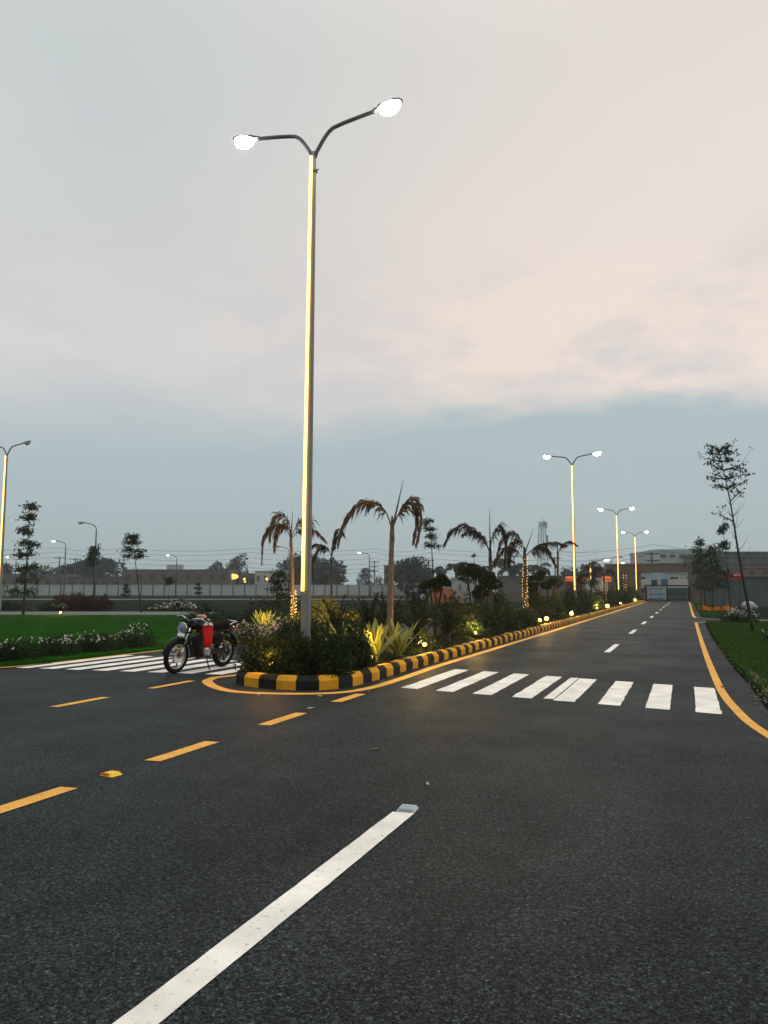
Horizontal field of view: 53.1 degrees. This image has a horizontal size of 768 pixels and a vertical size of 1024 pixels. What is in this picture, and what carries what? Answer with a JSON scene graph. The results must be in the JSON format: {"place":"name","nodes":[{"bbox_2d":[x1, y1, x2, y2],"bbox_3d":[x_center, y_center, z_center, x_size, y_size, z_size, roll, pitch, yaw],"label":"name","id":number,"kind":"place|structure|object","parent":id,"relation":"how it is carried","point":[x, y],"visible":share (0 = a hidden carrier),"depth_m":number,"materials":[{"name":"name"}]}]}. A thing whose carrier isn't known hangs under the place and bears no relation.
{"place":"outdoors","nodes":[
{"label":"outdoors","id":0,"kind":"place"},
{"bbox_2d":[0,614,250,666],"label":"lawn","id":1,"kind":"structure","parent":0,"point":[64,658],"depth_m":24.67,"materials":[{"name":"green plant"}]},
{"bbox_2d":[0,441,31,616],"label":"street lamp","id":2,"kind":"object","parent":1,"relation":"on","point":[3,516],"visible":1,"depth_m":41.07,"materials":[{"name":"metal"}]},
{"bbox_2d":[0,633,41,661],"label":"hedge plant","id":3,"kind":"object","parent":1,"relation":"on","point":[13,652],"visible":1,"depth_m":15.68,"materials":[{"name":"green plant"}]},
{"bbox_2d":[26,631,85,657],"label":"hedge plant","id":4,"kind":"object","parent":1,"relation":"on","point":[58,647],"visible":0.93,"depth_m":16.82,"materials":[{"name":"green plant"}]},
{"bbox_2d":[71,629,127,651],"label":"hedge plant","id":5,"kind":"object","parent":1,"relation":"on","point":[95,643],"visible":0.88,"depth_m":17.90,"materials":[{"name":"green plant"}]},
{"bbox_2d":[109,622,159,648],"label":"hedge plant","id":6,"kind":"object","parent":1,"relation":"on","point":[134,639],"visible":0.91,"depth_m":19.20,"materials":[{"name":"green plant"}]},
{"bbox_2d":[181,599,230,621],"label":"leafy shrub","id":7,"kind":"object","parent":1,"relation":"on","point":[192,614],"visible":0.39,"depth_m":32.56,"materials":[{"name":"green plant"}]},
{"bbox_2d":[201,606,251,631],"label":"leafy shrub","id":8,"kind":"object","parent":1,"relation":"on","point":[221,615],"visible":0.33,"depth_m":26.84,"materials":[{"name":"green plant"}]},
{"bbox_2d":[228,596,277,629],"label":"cycad like shrub","id":9,"kind":"object","parent":1,"relation":"on","point":[251,613],"visible":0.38,"depth_m":26.60,"materials":[{"name":"green plant"}]},
{"bbox_2d":[122,569,238,584],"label":"factory building","id":10,"kind":"structure","parent":0,"point":[204,577],"depth_m":224.24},
{"bbox_2d":[2,599,429,599],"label":"dirt track","id":11,"kind":"structure","parent":0,"point":[201,599],"depth_m":115.12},
{"bbox_2d":[0,601,767,1023],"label":"road","id":12,"kind":"structure","parent":0,"point":[542,859],"depth_m":4.59,"materials":[{"name":"grey asphalt"}]},
{"bbox_2d":[0,787,75,812],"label":"lane marking","id":13,"kind":"object","parent":12,"relation":"on","point":[30,799],"visible":1,"depth_m":5.52,"materials":[{"name":"yellow paint"}]},
{"bbox_2d":[17,655,243,674],"bbox_3d":[-4.238,3.049,15.328,5.021,0.001,3.124,-2,-6,21],"label":"zebra crossing","id":14,"kind":"object","parent":12,"relation":"on","point":[165,670],"visible":0.7,"depth_m":15.18,"materials":[{"name":"white paint"}]},
{"bbox_2d":[161,602,238,672],"bbox_3d":[-3.394,2.350,14.419,0.841,1.227,2.032,5,-3,28],"label":"motorcycle","id":15,"kind":"object","parent":14,"relation":"on","point":[194,643],"visible":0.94,"depth_m":14.20,"materials":[{"name":"metal"}]},
{"bbox_2d":[203,619,212,647],"bbox_3d":[-3.216,2.213,14.026,0.192,0.520,0.129,2,-6,-20],"label":"carrier bag","id":16,"kind":"object","parent":15,"relation":"hanging from","point":[207,635],"visible":1,"depth_m":13.98,"materials":[{"name":"red plastic"}]},
{"bbox_2d":[146,741,216,760],"bbox_3d":[-1.867,2.227,7.169,0.160,0.001,0.940,-2,-6,21],"label":"lane marking","id":17,"kind":"object","parent":12,"relation":"on","point":[181,751],"visible":1,"depth_m":7.13,"materials":[{"name":"yellow paint"}]},
{"bbox_2d":[113,812,413,1023],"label":"lane marking","id":18,"kind":"object","parent":12,"relation":"on","point":[164,1001],"visible":1,"depth_m":3.35,"materials":[{"name":"white paint"}]},
{"bbox_2d":[202,602,644,694],"bbox_3d":[14.387,6.838,52.908,3.197,0.001,90.194,-2,-6,21],"label":"edge line","id":19,"kind":"object","parent":12,"relation":"on","point":[208,682],"visible":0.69,"depth_m":13.11,"materials":[{"name":"yellow paint"}]},
{"bbox_2d":[236,600,643,690],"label":"kerb","id":20,"kind":"structure","parent":12,"relation":"on","point":[246,677],"depth_m":13.17,"materials":[{"name":"concrete"}]},
{"bbox_2d":[252,601,636,674],"bbox_3d":[14.625,6.708,53.223,1.811,0.001,89.461,-2,-6,21],"label":"planting bed","id":21,"kind":"object","parent":12,"relation":"on","point":[432,643],"visible":0.01,"depth_m":18.06,"materials":[{"name":"soil"}]},
{"bbox_2d":[225,618,271,646],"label":"flowering shrub","id":22,"kind":"object","parent":21,"relation":"on","point":[256,627],"visible":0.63,"depth_m":20.18,"materials":[{"name":"green plant"}]},
{"bbox_2d":[232,626,290,674],"bbox_3d":[-1.917,2.258,12.548,1.085,0.850,0.914,-2,-6,21],"label":"leafy shrub","id":23,"kind":"object","parent":21,"relation":"on","point":[249,658],"visible":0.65,"depth_m":12.41,"materials":[{"name":"green plant"}]},
{"bbox_2d":[262,612,293,633],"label":"flowering shrub","id":24,"kind":"object","parent":21,"relation":"in","point":[275,625],"visible":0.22,"depth_m":20.53,"materials":[{"name":"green plant"}]},
{"bbox_2d":[261,629,321,674],"bbox_3d":[-1.442,2.235,12.174,1.014,0.775,0.849,1,-6,-11],"label":"leafy shrub","id":25,"kind":"object","parent":21,"relation":"on","point":[295,660],"visible":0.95,"depth_m":12.05,"materials":[{"name":"green plant"}]},
{"bbox_2d":[261,511,326,619],"bbox_3d":[-2.808,1.929,23.910,2.064,4.001,0.955,0,-6,-1],"label":"palm tree","id":26,"kind":"object","parent":21,"relation":"in","point":[278,526],"visible":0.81,"depth_m":24.01,"materials":[{"name":"brown plant"}]},
{"bbox_2d":[278,613,330,665],"bbox_3d":[-1.381,2.192,12.962,1.100,1.002,1.165,-2,-6,21],"label":"leafy shrub","id":27,"kind":"object","parent":21,"relation":"on","point":[314,627],"visible":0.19,"depth_m":12.90,"materials":[{"name":"green plant"}]},
{"bbox_2d":[233,97,402,641],"bbox_3d":[-1.260,-2.059,13.001,3.291,9.707,0.311,-2,-6,21],"label":"street lamp","id":28,"kind":"object","parent":21,"relation":"on","point":[389,107],"visible":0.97,"depth_m":12.94,"materials":[{"name":"metal"}]},
{"bbox_2d":[305,625,356,677],"bbox_3d":[-0.838,2.196,12.141,0.910,0.855,0.902,-2,-6,21],"label":"leafy shrub","id":29,"kind":"object","parent":21,"relation":"on","point":[333,658],"visible":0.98,"depth_m":11.99,"materials":[{"name":"green plant"}]},
{"bbox_2d":[311,594,370,637],"bbox_3d":[-0.955,2.277,15.348,1.444,1.288,1.539,-2,-6,21],"label":"cycad","id":30,"kind":"object","parent":21,"relation":"on","point":[334,617],"visible":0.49,"depth_m":15.32,"materials":[{"name":"green plant"}]},
{"bbox_2d":[331,614,376,670],"bbox_3d":[-0.581,2.170,12.837,0.878,1.027,0.977,-2,-6,21],"label":"leafy shrub","id":31,"kind":"object","parent":21,"relation":"on","point":[357,644],"visible":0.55,"depth_m":12.79,"materials":[{"name":"green plant"}]},
{"bbox_2d":[335,592,405,630],"bbox_3d":[-0.324,2.364,16.363,1.614,1.319,1.339,3,-7,-28],"label":"cycad","id":32,"kind":"object","parent":21,"relation":"on","point":[366,615],"visible":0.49,"depth_m":16.32,"materials":[{"name":"green plant"}]},
{"bbox_2d":[350,618,401,662],"bbox_3d":[-0.168,2.355,13.841,0.991,0.870,1.036,0,-6,3],"label":"agave","id":33,"kind":"object","parent":21,"relation":"on","point":[377,634],"visible":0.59,"depth_m":13.77,"materials":[{"name":"yellow plant"}]},
{"bbox_2d":[337,482,424,652],"bbox_3d":[-0.053,1.164,16.280,1.885,3.731,0.587,0,-6,-2],"label":"palm tree","id":34,"kind":"object","parent":21,"relation":"on","point":[416,510],"visible":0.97,"depth_m":16.27,"materials":[{"name":"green plant"}]},
{"bbox_2d":[352,591,419,645],"bbox_3d":[0.131,2.486,17.677,1.612,1.339,1.603,3,-6,-25],"label":"cycad","id":35,"kind":"object","parent":21,"relation":"on","point":[396,616],"visible":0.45,"depth_m":17.62,"materials":[{"name":"green plant"}]},
{"bbox_2d":[378,617,421,657],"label":"agave","id":36,"kind":"object","parent":21,"relation":"on","point":[397,646],"visible":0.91,"depth_m":14.75,"materials":[{"name":"green plant"}]},
{"bbox_2d":[386,590,446,642],"bbox_3d":[0.784,2.631,19.190,1.589,1.355,1.499,-2,-6,21],"label":"cycad","id":37,"kind":"object","parent":21,"relation":"on","point":[415,613],"visible":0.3,"depth_m":19.05,"materials":[{"name":"green plant"}]},
{"bbox_2d":[394,595,449,647],"bbox_3d":[0.751,2.537,17.811,1.548,1.265,1.538,-2,-6,21],"label":"cycad","id":38,"kind":"object","parent":21,"relation":"on","point":[421,618],"visible":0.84,"depth_m":17.71,"materials":[{"name":"green plant"}]},
{"bbox_2d":[418,627,438,650],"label":"flowering shrub","id":39,"kind":"object","parent":21,"relation":"on","point":[427,639],"visible":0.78,"depth_m":16.80,"materials":[{"name":"green plant"}]},
{"bbox_2d":[418,573,451,638],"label":"topiary tree","id":40,"kind":"object","parent":21,"relation":"on","point":[438,582],"visible":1,"depth_m":21.07,"materials":[{"name":"green plant"}]},
{"bbox_2d":[437,589,462,635],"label":"leafy shrub","id":41,"kind":"object","parent":21,"relation":"on","point":[457,604],"visible":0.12,"depth_m":22.29,"materials":[{"name":"green plant"}]},
{"bbox_2d":[426,594,477,641],"bbox_3d":[1.612,2.669,19.114,1.293,1.264,1.319,2,-6,-17],"label":"cycad","id":42,"kind":"object","parent":21,"relation":"on","point":[446,636],"visible":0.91,"depth_m":19.11,"materials":[{"name":"green plant"}]},
{"bbox_2d":[440,598,494,639],"bbox_3d":[2.247,2.955,21.113,1.453,1.193,1.918,-2,-6,21],"label":"leafy shrub","id":43,"kind":"object","parent":21,"relation":"on","point":[463,628],"visible":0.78,"depth_m":20.79,"materials":[{"name":"green plant"}]},
{"bbox_2d":[443,508,510,621],"bbox_3d":[3.138,1.907,25.742,2.284,4.150,0.973,1,-6,-11],"label":"palm tree","id":44,"kind":"object","parent":21,"relation":"on","point":[474,532],"visible":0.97,"depth_m":25.86,"materials":[{"name":"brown plant"}]},
{"bbox_2d":[453,561,503,612],"bbox_3d":[3.004,2.704,24.336,1.543,2.299,1.085,-2,-6,21],"label":"topiary tree","id":45,"kind":"object","parent":21,"relation":"on","point":[491,580],"visible":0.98,"depth_m":24.36,"materials":[{"name":"green plant"}]},
{"bbox_2d":[470,584,490,604],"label":"topiary tree","id":46,"kind":"object","parent":21,"relation":"on","point":[477,590],"visible":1,"depth_m":23.53,"materials":[{"name":"green plant"}]},
{"bbox_2d":[460,602,506,633],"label":"leafy shrub","id":47,"kind":"object","parent":21,"relation":"on","point":[496,623],"visible":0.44,"depth_m":22.80,"materials":[{"name":"green plant"}]},
{"bbox_2d":[345,604,623,668],"bbox_3d":[9.777,5.423,40.907,1.917,0.124,60.115,-2,-6,21],"label":"ground cover","id":48,"kind":"object","parent":21,"relation":"on","point":[415,650],"visible":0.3,"depth_m":18.51,"materials":[{"name":"green plant"}]},
{"bbox_2d":[482,588,510,619],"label":"leafy shrub","id":49,"kind":"object","parent":21,"relation":"on","point":[496,601],"visible":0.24,"depth_m":27.29,"materials":[{"name":"green plant"}]},
{"bbox_2d":[489,604,524,630],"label":"leafy shrub","id":50,"kind":"object","parent":21,"relation":"on","point":[512,621],"visible":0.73,"depth_m":24.95,"materials":[{"name":"green plant"}]},
{"bbox_2d":[516,606,541,626],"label":"leafy shrub","id":51,"kind":"object","parent":21,"relation":"on","point":[528,616],"visible":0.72,"depth_m":27.53,"materials":[{"name":"green plant"}]},
{"bbox_2d":[492,530,567,608],"bbox_3d":[5.787,2.556,30.437,3.042,3.801,1.244,-1,-6,13],"label":"palm tree","id":52,"kind":"object","parent":21,"relation":"on","point":[536,549],"visible":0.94,"depth_m":30.55,"materials":[{"name":"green plant"}]},
{"bbox_2d":[519,570,546,606],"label":"topiary tree","id":53,"kind":"object","parent":21,"relation":"on","point":[532,588],"visible":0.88,"depth_m":33.28,"materials":[{"name":"green plant"}]},
{"bbox_2d":[527,590,552,619],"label":"leafy shrub","id":54,"kind":"object","parent":21,"relation":"on","point":[538,607],"visible":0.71,"depth_m":33.00,"materials":[{"name":"green plant"}]},
{"bbox_2d":[539,575,563,598],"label":"topiary tree","id":55,"kind":"object","parent":21,"relation":"on","point":[546,585],"visible":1,"depth_m":37.55,"materials":[{"name":"green plant"}]},
{"bbox_2d":[544,601,565,618],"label":"leafy shrub","id":56,"kind":"object","parent":21,"relation":"on","point":[556,608],"visible":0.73,"depth_m":34.68,"materials":[{"name":"green plant"}]},
{"bbox_2d":[543,451,600,608],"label":"street lamp","id":57,"kind":"object","parent":21,"relation":"on","point":[573,525],"visible":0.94,"depth_m":43.76,"materials":[{"name":"metal"}]},
{"bbox_2d":[559,585,584,614],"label":"leafy shrub","id":58,"kind":"object","parent":21,"relation":"on","point":[569,604],"visible":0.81,"depth_m":41.10,"materials":[{"name":"green plant"}]},
{"bbox_2d":[569,588,591,611],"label":"leafy shrub","id":59,"kind":"object","parent":21,"relation":"on","point":[585,603],"visible":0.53,"depth_m":45.06,"materials":[{"name":"green plant"}]},
{"bbox_2d":[576,560,617,604],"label":"palm tree","id":60,"kind":"object","parent":21,"relation":"on","point":[592,573],"visible":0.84,"depth_m":60.10,"materials":[{"name":"green plant"}]},
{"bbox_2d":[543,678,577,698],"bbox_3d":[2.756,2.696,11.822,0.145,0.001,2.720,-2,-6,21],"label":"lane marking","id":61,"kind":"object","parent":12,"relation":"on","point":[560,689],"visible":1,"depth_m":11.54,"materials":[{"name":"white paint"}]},
{"bbox_2d":[401,669,721,713],"bbox_3d":[2.706,2.702,11.882,5.183,0.001,2.911,-4,-7,33],"label":"zebra crossing","id":62,"kind":"object","parent":12,"relation":"on","point":[706,700],"visible":1,"depth_m":11.54,"materials":[{"name":"white paint"}]},
{"bbox_2d":[604,563,701,601],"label":"gatehouse","id":63,"kind":"object","parent":12,"relation":"on","point":[629,569],"visible":0.5,"depth_m":98.36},
{"bbox_2d":[644,585,690,601],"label":"gate","id":64,"kind":"structure","parent":12,"relation":"on","point":[662,594],"depth_m":96.63,"materials":[{"name":"metal"}]},
{"bbox_2d":[695,622,767,737],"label":"edge line","id":65,"kind":"object","parent":12,"relation":"on","point":[736,709],"visible":0.99,"depth_m":10.99,"materials":[{"name":"yellow paint"}]},
{"bbox_2d":[0,0,767,590],"label":"sky","id":66,"kind":"structure","parent":0,"point":[554,242],"materials":[{"name":"grey"}]},
{"bbox_2d":[1,595,767,610],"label":"dirt field","id":67,"kind":"structure","parent":0,"point":[133,605],"depth_m":97.95,"materials":[{"name":"brown soil"}]},
{"bbox_2d":[35,600,66,611],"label":"flowering shrub","id":68,"kind":"object","parent":67,"relation":"on","point":[50,606],"visible":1,"depth_m":54.34,"materials":[{"name":"green plant"}]},
{"bbox_2d":[76,595,105,610],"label":"red shrub","id":69,"kind":"object","parent":67,"relation":"on","point":[89,603],"visible":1,"depth_m":55.47,"materials":[{"name":"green plant"}]},
{"bbox_2d":[83,543,102,598],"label":"sapling","id":70,"kind":"object","parent":67,"relation":"on","point":[92,556],"visible":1,"depth_m":74.57,"materials":[{"name":"green plant"}]},
{"bbox_2d":[2,584,451,594],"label":"boundary wall","id":71,"kind":"structure","parent":67,"relation":"on","point":[210,589],"depth_m":198.90,"materials":[{"name":"grey concrete"}]},
{"bbox_2d":[385,555,429,595],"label":"tree","id":72,"kind":"object","parent":67,"relation":"on","point":[410,574],"visible":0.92,"depth_m":187.54,"materials":[{"name":"green plant"}]},
{"bbox_2d":[651,573,665,599],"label":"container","id":73,"kind":"object","parent":67,"relation":"on","point":[657,576],"visible":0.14,"depth_m":115.59,"materials":[{"name":"metal"}]},
{"bbox_2d":[641,572,687,598],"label":"building","id":74,"kind":"structure","parent":67,"relation":"on","point":[682,575],"depth_m":121.57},
{"bbox_2d":[683,551,767,575],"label":"office building","id":75,"kind":"structure","parent":67,"relation":"on","point":[761,556],"depth_m":169.79,"materials":[{"name":"grey concrete"}]},
{"bbox_2d":[701,576,767,606],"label":"wall block","id":76,"kind":"structure","parent":67,"relation":"on","point":[757,589],"depth_m":68.62,"materials":[{"name":"grey concrete"}]},
{"bbox_2d":[1,591,767,709],"bbox_3d":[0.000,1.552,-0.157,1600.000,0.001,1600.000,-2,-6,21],"label":"ground","id":77,"kind":"structure","parent":0,"point":[762,615],"depth_m":48.05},
{"bbox_2d":[4,501,46,614],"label":"sapling","id":78,"kind":"object","parent":77,"relation":"on","point":[25,531],"visible":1,"depth_m":44.87,"materials":[{"name":"green plant"}]},
{"bbox_2d":[2,574,80,584],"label":"building","id":79,"kind":"structure","parent":77,"relation":"on","point":[9,579],"depth_m":227.14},
{"bbox_2d":[49,559,102,576],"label":"tree","id":80,"kind":"object","parent":77,"relation":"on","point":[68,570],"visible":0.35,"depth_m":247.07,"materials":[{"name":"green plant"}]},
{"bbox_2d":[67,577,124,584],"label":"shed","id":81,"kind":"structure","parent":77,"relation":"on","point":[99,580],"depth_m":221.06,"materials":[{"name":"grey metal"}]},
{"bbox_2d":[77,556,126,576],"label":"tree","id":82,"kind":"object","parent":77,"relation":"on","point":[105,566],"visible":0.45,"depth_m":253.59,"materials":[{"name":"green plant"}]},
{"bbox_2d":[1,612,215,614],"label":"footpath","id":83,"kind":"structure","parent":77,"relation":"on","point":[94,613],"depth_m":47.01,"materials":[{"name":"concrete"}]},
{"bbox_2d":[117,532,148,611],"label":"sapling","id":84,"kind":"object","parent":77,"relation":"on","point":[132,538],"visible":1,"depth_m":49.84,"materials":[{"name":"green plant"}]},
{"bbox_2d":[161,598,197,611],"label":"flowering shrub","id":85,"kind":"object","parent":77,"relation":"on","point":[184,606],"visible":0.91,"depth_m":52.34,"materials":[{"name":"green plant"}]},
{"bbox_2d":[225,553,248,572],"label":"tree","id":86,"kind":"object","parent":77,"relation":"on","point":[236,563],"visible":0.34,"depth_m":268.33,"materials":[{"name":"green plant"}]},
{"bbox_2d":[236,573,254,584],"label":"building","id":87,"kind":"structure","parent":77,"relation":"on","point":[250,580],"depth_m":235.11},
{"bbox_2d":[254,571,290,584],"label":"building","id":88,"kind":"structure","parent":77,"relation":"on","point":[260,576],"depth_m":231.17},
{"bbox_2d":[285,554,348,584],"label":"tree","id":89,"kind":"object","parent":77,"relation":"on","point":[322,566],"visible":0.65,"depth_m":228.77,"materials":[{"name":"green plant"}]},
{"bbox_2d":[297,593,346,636],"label":"leafy shrub","id":90,"kind":"object","parent":77,"relation":"on","point":[321,608],"visible":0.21,"depth_m":24.78,"materials":[{"name":"green plant"}]},
{"bbox_2d":[356,567,377,584],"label":"tree","id":91,"kind":"object","parent":77,"relation":"on","point":[362,576],"visible":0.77,"depth_m":258.11,"materials":[{"name":"green plant"}]},
{"bbox_2d":[223,600,522,635],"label":"verge","id":92,"kind":"structure","parent":77,"relation":"on","point":[515,605],"depth_m":56.57,"materials":[{"name":"green plant"}]},
{"bbox_2d":[254,569,299,622],"bbox_3d":[-4.156,3.390,29.868,1.666,2.348,1.198,-3,-7,31],"label":"sapling","id":93,"kind":"object","parent":92,"relation":"on","point":[276,582],"visible":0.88,"depth_m":29.72,"materials":[{"name":"green plant"}]},
{"bbox_2d":[311,528,345,605],"bbox_3d":[-2.317,2.569,29.830,1.646,3.913,0.864,2,-6,-21],"label":"palm tree","id":94,"kind":"object","parent":92,"relation":"on","point":[321,548],"visible":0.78,"depth_m":29.89,"materials":[{"name":"brown plant"}]},
{"bbox_2d":[422,517,441,610],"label":"sapling","id":95,"kind":"object","parent":77,"relation":"on","point":[430,535],"visible":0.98,"depth_m":39.92,"materials":[{"name":"green plant"}]},
{"bbox_2d":[450,577,471,602],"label":"shelter","id":96,"kind":"object","parent":77,"relation":"on","point":[457,585],"visible":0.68,"depth_m":84.57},
{"bbox_2d":[497,576,566,601],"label":"wall block","id":97,"kind":"structure","parent":77,"relation":"on","point":[512,588],"depth_m":91.55,"materials":[{"name":"grey concrete"}]},
{"bbox_2d":[629,549,723,563],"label":"office building","id":98,"kind":"structure","parent":77,"relation":"on","point":[664,558],"depth_m":189.90,"materials":[{"name":"grey concrete"}]},
{"bbox_2d":[723,567,767,575],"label":"office building","id":99,"kind":"structure","parent":77,"relation":"on","point":[755,571],"depth_m":109.72,"materials":[{"name":"grey concrete"}]},
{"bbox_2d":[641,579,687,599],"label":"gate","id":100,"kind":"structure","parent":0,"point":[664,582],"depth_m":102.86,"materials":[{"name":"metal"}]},
{"bbox_2d":[693,602,729,618],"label":"lawn","id":101,"kind":"structure","parent":0,"point":[708,616],"depth_m":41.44,"materials":[{"name":"green plant"}]},
{"bbox_2d":[683,536,716,605],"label":"sapling","id":102,"kind":"object","parent":101,"relation":"on","point":[699,543],"visible":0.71,"depth_m":61.70,"materials":[{"name":"green plant"}]},
{"bbox_2d":[687,542,734,606],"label":"sapling","id":103,"kind":"object","parent":101,"relation":"on","point":[711,550],"visible":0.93,"depth_m":56.76,"materials":[{"name":"green plant"}]},
{"bbox_2d":[716,522,735,611],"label":"sapling","id":104,"kind":"object","parent":101,"relation":"on","point":[725,544],"visible":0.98,"depth_m":43.38,"materials":[{"name":"green plant"}]},
{"bbox_2d":[706,620,767,703],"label":"lawn","id":105,"kind":"structure","parent":0,"point":[745,675],"depth_m":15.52,"materials":[{"name":"green plant"}]},
{"bbox_2d":[698,439,755,631],"bbox_3d":[11.925,0.789,26.569,2.215,6.780,1.462,2,-6,-22],"label":"sapling","id":106,"kind":"object","parent":105,"relation":"on","point":[731,475],"visible":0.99,"depth_m":26.68,"materials":[{"name":"green plant"}]},
{"bbox_2d":[716,606,759,622],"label":"flowering shrub","id":107,"kind":"object","parent":105,"relation":"on","point":[734,616],"visible":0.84,"depth_m":33.29,"materials":[{"name":"green plant"}]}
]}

